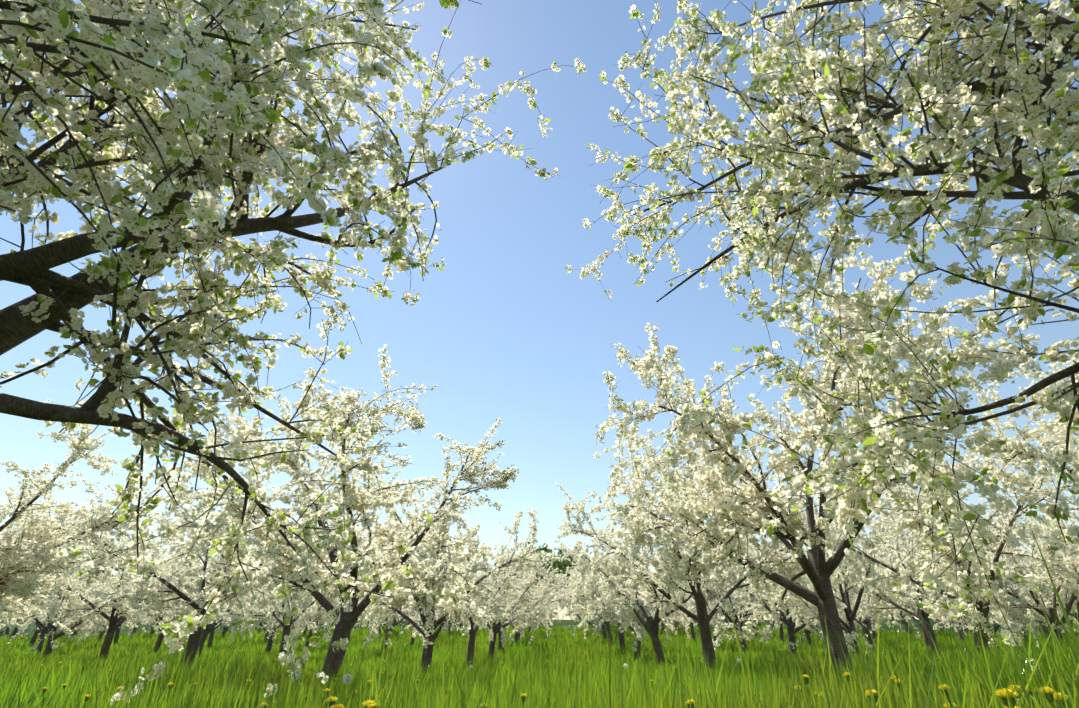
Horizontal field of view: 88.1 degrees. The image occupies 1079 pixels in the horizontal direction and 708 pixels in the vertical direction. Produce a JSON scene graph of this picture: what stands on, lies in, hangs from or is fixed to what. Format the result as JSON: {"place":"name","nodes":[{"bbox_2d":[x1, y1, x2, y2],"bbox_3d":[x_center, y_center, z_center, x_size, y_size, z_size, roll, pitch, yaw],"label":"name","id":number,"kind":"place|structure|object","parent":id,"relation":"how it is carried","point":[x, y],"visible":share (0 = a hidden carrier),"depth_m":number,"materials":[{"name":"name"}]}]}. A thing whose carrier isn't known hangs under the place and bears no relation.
{"place":"outdoors","nodes":[
{"label":"outdoors","id":0,"kind":"place"},
{"bbox_2d":[0,0,1078,620],"label":"sky","id":1,"kind":"structure","parent":0,"point":[503,329],"materials":[{"name":"blue"}]},
{"bbox_2d":[2,619,1078,662],"bbox_3d":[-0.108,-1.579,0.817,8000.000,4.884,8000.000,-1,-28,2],"label":"ground","id":2,"kind":"structure","parent":0,"point":[28,631],"depth_m":50.61,"materials":[{"name":"green plant"}]},
{"bbox_2d":[0,594,39,635],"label":"cherry tree","id":3,"kind":"object","parent":2,"relation":"on","point":[1,632],"depth_m":38.18,"materials":[{"name":"white plant"}]},
{"bbox_2d":[0,523,40,619],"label":"cherry tree","id":4,"kind":"object","parent":2,"relation":"on","point":[14,528],"depth_m":17.74,"materials":[{"name":"white plant"}]},
{"bbox_2d":[1,594,60,639],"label":"cherry tree","id":5,"kind":"object","parent":2,"relation":"on","point":[16,629],"visible":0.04,"depth_m":34.02,"materials":[{"name":"white plant"}]},
{"bbox_2d":[0,570,105,644],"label":"cherry tree","id":6,"kind":"object","parent":2,"relation":"on","point":[34,637],"visible":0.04,"depth_m":29.51,"materials":[{"name":"white plant"}]},
{"bbox_2d":[0,578,114,652],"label":"cherry tree","id":7,"kind":"object","parent":2,"relation":"on","point":[44,630],"visible":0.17,"depth_m":24.78,"materials":[{"name":"white plant"}]},
{"bbox_2d":[0,485,115,629],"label":"cherry tree","id":8,"kind":"object","parent":2,"relation":"on","point":[3,514],"visible":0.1,"depth_m":12.53,"materials":[{"name":"white plant"}]},
{"bbox_2d":[21,556,142,658],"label":"cherry tree","id":9,"kind":"object","parent":2,"relation":"on","point":[53,635],"visible":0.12,"depth_m":19.64,"materials":[{"name":"white plant"}]},
{"bbox_2d":[61,583,102,638],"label":"cherry tree","id":10,"kind":"object","parent":2,"relation":"on","point":[75,632],"depth_m":38.15,"materials":[{"name":"white plant"}]},
{"bbox_2d":[0,399,193,634],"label":"cherry tree","id":11,"kind":"object","parent":2,"relation":"on","point":[17,556],"visible":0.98,"depth_m":7.30,"materials":[{"name":"white plant"}]},
{"bbox_2d":[73,545,121,582],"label":"tree","id":12,"kind":"object","parent":2,"relation":"on","point":[83,557],"visible":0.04,"depth_m":111.49,"materials":[{"name":"white plant"}]},
{"bbox_2d":[78,583,143,640],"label":"cherry tree","id":13,"kind":"object","parent":2,"relation":"on","point":[102,632],"depth_m":34.00,"materials":[{"name":"white plant"}]},
{"bbox_2d":[20,521,210,659],"bbox_3d":[-12.157,7.202,16.186,4.829,3.910,5.218,-7,-29,13],"label":"cherry tree","id":14,"kind":"object","parent":2,"relation":"on","point":[119,606],"visible":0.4,"depth_m":15.39,"materials":[{"name":"white plant"}]},
{"bbox_2d":[83,570,163,644],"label":"cherry tree","id":15,"kind":"object","parent":2,"relation":"on","point":[116,637],"visible":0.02,"depth_m":28.68,"materials":[{"name":"white plant"}]},
{"bbox_2d":[13,467,308,667],"bbox_3d":[-7.287,4.832,11.769,5.195,4.086,5.419,2,-28,-4],"label":"cherry tree","id":16,"kind":"object","parent":2,"relation":"on","point":[198,602],"visible":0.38,"depth_m":10.91,"materials":[{"name":"white plant"}]},
{"bbox_2d":[143,603,180,633],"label":"cherry tree","id":17,"kind":"object","parent":2,"relation":"on","point":[152,630],"visible":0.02,"depth_m":38.21,"materials":[{"name":"white plant"}]},
{"bbox_2d":[105,556,226,651],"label":"cherry tree","id":18,"kind":"object","parent":2,"relation":"on","point":[161,635],"visible":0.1,"depth_m":24.40,"materials":[{"name":"white plant"}]},
{"bbox_2d":[144,554,270,654],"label":"cherry tree","id":19,"kind":"object","parent":2,"relation":"on","point":[206,631],"visible":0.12,"depth_m":19.71,"materials":[{"name":"white plant"}]},
{"bbox_2d":[163,583,277,646],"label":"cherry tree","id":20,"kind":"object","parent":2,"relation":"on","point":[210,640],"visible":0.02,"depth_m":28.82,"materials":[{"name":"white plant"}]},
{"bbox_2d":[218,616,237,635],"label":"cherry tree","id":21,"kind":"object","parent":2,"relation":"on","point":[224,631],"visible":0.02,"depth_m":38.16,"materials":[{"name":"plant"}]},
{"bbox_2d":[214,593,338,653],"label":"cherry tree","id":22,"kind":"object","parent":2,"relation":"on","point":[271,638],"visible":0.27,"depth_m":24.09,"materials":[{"name":"white plant"}]},
{"bbox_2d":[240,603,315,640],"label":"cherry tree","id":23,"kind":"object","parent":2,"relation":"on","point":[266,635],"depth_m":33.74,"materials":[{"name":"white plant"}]},
{"bbox_2d":[189,525,377,663],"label":"cherry tree","id":24,"kind":"object","parent":2,"relation":"on","point":[279,606],"visible":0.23,"depth_m":15.61,"materials":[{"name":"white plant"}]},
{"bbox_2d":[0,0,586,705],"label":"cherry tree","id":25,"kind":"object","parent":2,"relation":"on","point":[104,48],"visible":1,"depth_m":2.56,"materials":[{"name":"white plant"}]},
{"bbox_2d":[276,600,319,635],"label":"cherry tree","id":26,"kind":"object","parent":2,"relation":"on","point":[305,626],"depth_m":37.99,"materials":[{"name":"white plant"}]},
{"bbox_2d":[290,598,334,647],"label":"cherry tree","id":27,"kind":"object","parent":2,"relation":"on","point":[316,619],"visible":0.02,"depth_m":28.38,"materials":[{"name":"white plant"}]},
{"bbox_2d":[127,344,519,682],"bbox_3d":[-2.644,2.147,6.224,5.072,3.629,4.357,-11,-30,19],"label":"cherry tree","id":28,"kind":"object","parent":2,"relation":"on","point":[293,464],"visible":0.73,"depth_m":6.14,"materials":[{"name":"white plant"}]},
{"bbox_2d":[270,545,407,658],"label":"cherry tree","id":29,"kind":"object","parent":2,"relation":"on","point":[320,609],"visible":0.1,"depth_m":19.83,"materials":[{"name":"white plant"}]},
{"bbox_2d":[313,579,386,640],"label":"cherry tree","id":30,"kind":"object","parent":2,"relation":"on","point":[333,627],"depth_m":33.87,"materials":[{"name":"white plant"}]},
{"bbox_2d":[353,599,391,635],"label":"cherry tree","id":31,"kind":"object","parent":2,"relation":"on","point":[360,621],"visible":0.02,"depth_m":37.69,"materials":[{"name":"white plant"}]},
{"bbox_2d":[362,564,436,648],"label":"cherry tree","id":32,"kind":"object","parent":2,"relation":"on","point":[401,624],"visible":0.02,"depth_m":24.14,"materials":[{"name":"white plant"}]},
{"bbox_2d":[393,599,447,646],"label":"cherry tree","id":33,"kind":"object","parent":2,"relation":"on","point":[412,640],"visible":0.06,"depth_m":28.82,"materials":[{"name":"white plant"}]},
{"bbox_2d":[300,458,556,673],"bbox_3d":[-2.026,4.506,10.844,3.894,4.044,5.302,22,-35,-35],"label":"cherry tree","id":34,"kind":"object","parent":2,"relation":"on","point":[484,551],"visible":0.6,"depth_m":10.36,"materials":[{"name":"white plant"}]},
{"bbox_2d":[413,600,462,636],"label":"cherry tree","id":35,"kind":"object","parent":2,"relation":"on","point":[453,624],"visible":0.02,"depth_m":32.93,"materials":[{"name":"white plant"}]},
{"bbox_2d":[435,606,468,635],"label":"cherry tree","id":36,"kind":"object","parent":2,"relation":"on","point":[449,630],"depth_m":38.20,"materials":[{"name":"plant"}]},
{"bbox_2d":[409,528,556,669],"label":"cherry tree","id":37,"kind":"object","parent":2,"relation":"on","point":[473,632],"visible":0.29,"depth_m":15.43,"materials":[{"name":"white plant"}]},
{"bbox_2d":[453,553,571,658],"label":"cherry tree","id":38,"kind":"object","parent":2,"relation":"on","point":[534,606],"visible":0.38,"depth_m":19.64,"materials":[{"name":"white plant"}]},
{"bbox_2d":[492,555,538,584],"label":"tree","id":39,"kind":"object","parent":2,"relation":"on","point":[495,563],"depth_m":106.49,"materials":[{"name":"white plant"}]},
{"bbox_2d":[469,564,574,651],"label":"cherry tree","id":40,"kind":"object","parent":2,"relation":"on","point":[560,598],"visible":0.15,"depth_m":24.08,"materials":[{"name":"white plant"}]},
{"bbox_2d":[488,563,564,642],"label":"cherry tree","id":41,"kind":"object","parent":2,"relation":"on","point":[543,622],"visible":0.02,"depth_m":29.60,"materials":[{"name":"white plant"}]},
{"bbox_2d":[485,581,567,639],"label":"cherry tree","id":42,"kind":"object","parent":2,"relation":"on","point":[556,614],"visible":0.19,"depth_m":33.05,"materials":[{"name":"white plant"}]},
{"bbox_2d":[507,584,554,635],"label":"cherry tree","id":43,"kind":"object","parent":2,"relation":"on","point":[526,608],"depth_m":37.63,"materials":[{"name":"white plant"}]},
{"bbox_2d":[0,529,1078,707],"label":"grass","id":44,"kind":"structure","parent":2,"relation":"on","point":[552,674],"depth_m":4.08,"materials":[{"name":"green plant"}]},
{"bbox_2d":[529,588,558,632],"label":"cherry tree","id":45,"kind":"object","parent":2,"relation":"on","point":[542,618],"depth_m":42.58,"materials":[{"name":"white plant"}]},
{"bbox_2d":[35,646,1067,707],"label":"dandelions","id":46,"kind":"object","parent":2,"relation":"on","point":[999,693],"visible":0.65,"depth_m":1.46,"materials":[{"name":"yellow plant"}]},
{"bbox_2d":[520,540,600,619],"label":"tree","id":47,"kind":"object","parent":2,"relation":"on","point":[550,562],"visible":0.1,"depth_m":108.86,"materials":[{"name":"white plant"}]},
{"bbox_2d":[543,545,591,617],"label":"tree","id":48,"kind":"object","parent":2,"relation":"on","point":[563,565],"visible":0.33,"depth_m":89.27,"materials":[{"name":"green plant"}]},
{"bbox_2d":[555,571,602,636],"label":"cherry tree","id":49,"kind":"object","parent":2,"relation":"on","point":[600,632],"visible":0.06,"depth_m":38.28,"materials":[{"name":"white plant"}]},
{"bbox_2d":[566,589,609,627],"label":"cherry tree","id":50,"kind":"object","parent":2,"relation":"on","point":[576,614],"depth_m":46.41,"materials":[{"name":"white plant"}]},
{"bbox_2d":[552,569,632,644],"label":"cherry tree","id":51,"kind":"object","parent":2,"relation":"on","point":[608,625],"visible":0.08,"depth_m":28.49,"materials":[{"name":"white plant"}]},
{"bbox_2d":[564,569,645,638],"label":"cherry tree","id":52,"kind":"object","parent":2,"relation":"on","point":[603,629],"visible":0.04,"depth_m":32.80,"materials":[{"name":"white plant"}]},
{"bbox_2d":[563,545,672,651],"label":"cherry tree","id":53,"kind":"object","parent":2,"relation":"on","point":[621,639],"visible":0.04,"depth_m":23.82,"materials":[{"name":"white plant"}]},
{"bbox_2d":[556,549,690,661],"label":"cherry tree","id":54,"kind":"object","parent":2,"relation":"on","point":[614,612],"visible":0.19,"depth_m":19.74,"materials":[{"name":"white plant"}]},
{"bbox_2d":[629,595,678,633],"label":"cherry tree","id":55,"kind":"object","parent":2,"relation":"on","point":[662,627],"visible":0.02,"depth_m":41.65,"materials":[{"name":"plant"}]},
{"bbox_2d":[558,516,750,663],"bbox_3d":[2.804,6.658,15.261,5.409,4.341,5.042,-15,-31,26],"label":"cherry tree","id":56,"kind":"object","parent":2,"relation":"on","point":[636,581],"visible":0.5,"depth_m":15.51,"materials":[{"name":"white plant"}]},
{"bbox_2d":[650,582,696,636],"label":"cherry tree","id":57,"kind":"object","parent":2,"relation":"on","point":[676,624],"depth_m":37.69,"materials":[{"name":"white plant"}]},
{"bbox_2d":[663,592,722,638],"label":"cherry tree","id":58,"kind":"object","parent":2,"relation":"on","point":[692,629],"depth_m":32.80,"materials":[{"name":"white plant"}]},
{"bbox_2d":[555,429,886,668],"bbox_3d":[3.148,4.078,11.108,5.545,4.825,4.616,12,-30,-21],"label":"cherry tree","id":59,"kind":"object","parent":2,"relation":"on","point":[704,616],"visible":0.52,"depth_m":10.39,"materials":[{"name":"white plant"}]},
{"bbox_2d":[674,582,770,643],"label":"cherry tree","id":60,"kind":"object","parent":2,"relation":"on","point":[718,613],"visible":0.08,"depth_m":27.76,"materials":[{"name":"white plant"}]},
{"bbox_2d":[684,563,809,651],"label":"cherry tree","id":61,"kind":"object","parent":2,"relation":"on","point":[713,593],"visible":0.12,"depth_m":23.57,"materials":[{"name":"white plant"}]},
{"bbox_2d":[724,588,777,633],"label":"cherry tree","id":62,"kind":"object","parent":2,"relation":"on","point":[750,619],"visible":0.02,"depth_m":36.88,"materials":[{"name":"white plant"}]},
{"bbox_2d":[747,587,813,642],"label":"cherry tree","id":63,"kind":"object","parent":2,"relation":"on","point":[781,632],"depth_m":32.73,"materials":[{"name":"plant"}]},
{"bbox_2d":[702,535,886,655],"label":"cherry tree","id":64,"kind":"object","parent":2,"relation":"on","point":[791,626],"visible":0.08,"depth_m":19.18,"materials":[{"name":"white plant"}]},
{"bbox_2d":[733,491,907,659],"bbox_3d":[8.015,6.659,16.184,4.780,5.035,5.610,-7,-29,14],"label":"cherry tree","id":65,"kind":"object","parent":2,"relation":"on","point":[843,600],"visible":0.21,"depth_m":15.29,"materials":[{"name":"white plant"}]},
{"bbox_2d":[565,0,1078,676],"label":"cherry tree","id":66,"kind":"object","parent":2,"relation":"on","point":[1031,100],"visible":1,"depth_m":2.71,"materials":[{"name":"white plant"}]},
{"bbox_2d":[768,587,878,646],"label":"cherry tree","id":67,"kind":"object","parent":2,"relation":"on","point":[808,632],"depth_m":28.13,"materials":[{"name":"white plant"}]},
{"bbox_2d":[595,234,1073,674],"bbox_3d":[2.603,1.725,6.991,4.830,5.084,5.828,6,-29,-12],"label":"cherry tree","id":68,"kind":"object","parent":2,"relation":"on","point":[745,506],"visible":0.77,"depth_m":6.05,"materials":[{"name":"white plant"}]},
{"bbox_2d":[806,557,918,651],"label":"cherry tree","id":69,"kind":"object","parent":2,"relation":"on","point":[866,632],"visible":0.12,"depth_m":23.26,"materials":[{"name":"white plant"}]},
{"bbox_2d":[838,569,904,641],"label":"cherry tree","id":70,"kind":"object","parent":2,"relation":"on","point":[873,631],"visible":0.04,"depth_m":32.17,"materials":[{"name":"white plant"}]},
{"bbox_2d":[859,568,941,634],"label":"cherry tree","id":71,"kind":"object","parent":2,"relation":"on","point":[905,624],"depth_m":37.55,"materials":[{"name":"white plant"}]},
{"bbox_2d":[836,518,1004,655],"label":"cherry tree","id":72,"kind":"object","parent":2,"relation":"on","point":[909,600],"visible":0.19,"depth_m":20.66,"materials":[{"name":"white plant"}]},
{"bbox_2d":[874,562,973,646],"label":"cherry tree","id":73,"kind":"object","parent":2,"relation":"on","point":[927,643],"visible":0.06,"depth_m":27.32,"materials":[{"name":"white plant"}]},
{"bbox_2d":[912,589,963,640],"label":"cherry tree","id":74,"kind":"object","parent":2,"relation":"on","point":[960,634],"depth_m":32.50,"materials":[{"name":"plant"}]},
{"bbox_2d":[806,433,1078,656],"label":"cherry tree","id":75,"kind":"object","parent":2,"relation":"on","point":[1000,548],"visible":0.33,"depth_m":10.00,"materials":[{"name":"white plant"}]},
{"bbox_2d":[915,606,973,634],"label":"cherry tree","id":76,"kind":"object","parent":2,"relation":"on","point":[941,630],"visible":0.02,"depth_m":41.38,"materials":[{"name":"white plant"}]},
{"bbox_2d":[945,582,1010,634],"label":"cherry tree","id":77,"kind":"object","parent":2,"relation":"on","point":[963,617],"visible":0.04,"depth_m":37.65,"materials":[{"name":"plant"}]},
{"bbox_2d":[904,497,1078,647],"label":"cherry tree","id":78,"kind":"object","parent":2,"relation":"on","point":[1012,597],"visible":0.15,"depth_m":14.60,"materials":[{"name":"white plant"}]},
{"bbox_2d":[914,559,1074,652],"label":"cherry tree","id":79,"kind":"object","parent":2,"relation":"on","point":[995,627],"visible":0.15,"depth_m":23.08,"materials":[{"name":"white plant"}]},
{"bbox_2d":[989,563,1046,645],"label":"cherry tree","id":80,"kind":"object","parent":2,"relation":"on","point":[1024,635],"visible":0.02,"depth_m":27.49,"materials":[{"name":"white plant"}]},
{"bbox_2d":[960,347,1078,543],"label":"cherry tree","id":81,"kind":"object","parent":2,"relation":"on","point":[1030,453],"visible":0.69,"depth_m":8.49,"materials":[{"name":"white plant"}]},
{"bbox_2d":[990,606,1078,641],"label":"cherry tree","id":82,"kind":"object","parent":2,"relation":"on","point":[1045,629],"depth_m":32.21,"materials":[{"name":"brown plant"}]},
{"bbox_2d":[999,520,1078,625],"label":"cherry tree","id":83,"kind":"object","parent":2,"relation":"on","point":[1049,603],"visible":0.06,"depth_m":19.23,"materials":[{"name":"white plant"}]},
{"bbox_2d":[1007,500,1076,554],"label":"cherry tree","id":84,"kind":"object","parent":2,"relation":"on","point":[1055,526],"visible":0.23,"depth_m":12.40,"materials":[{"name":"white plant"}]}
]}

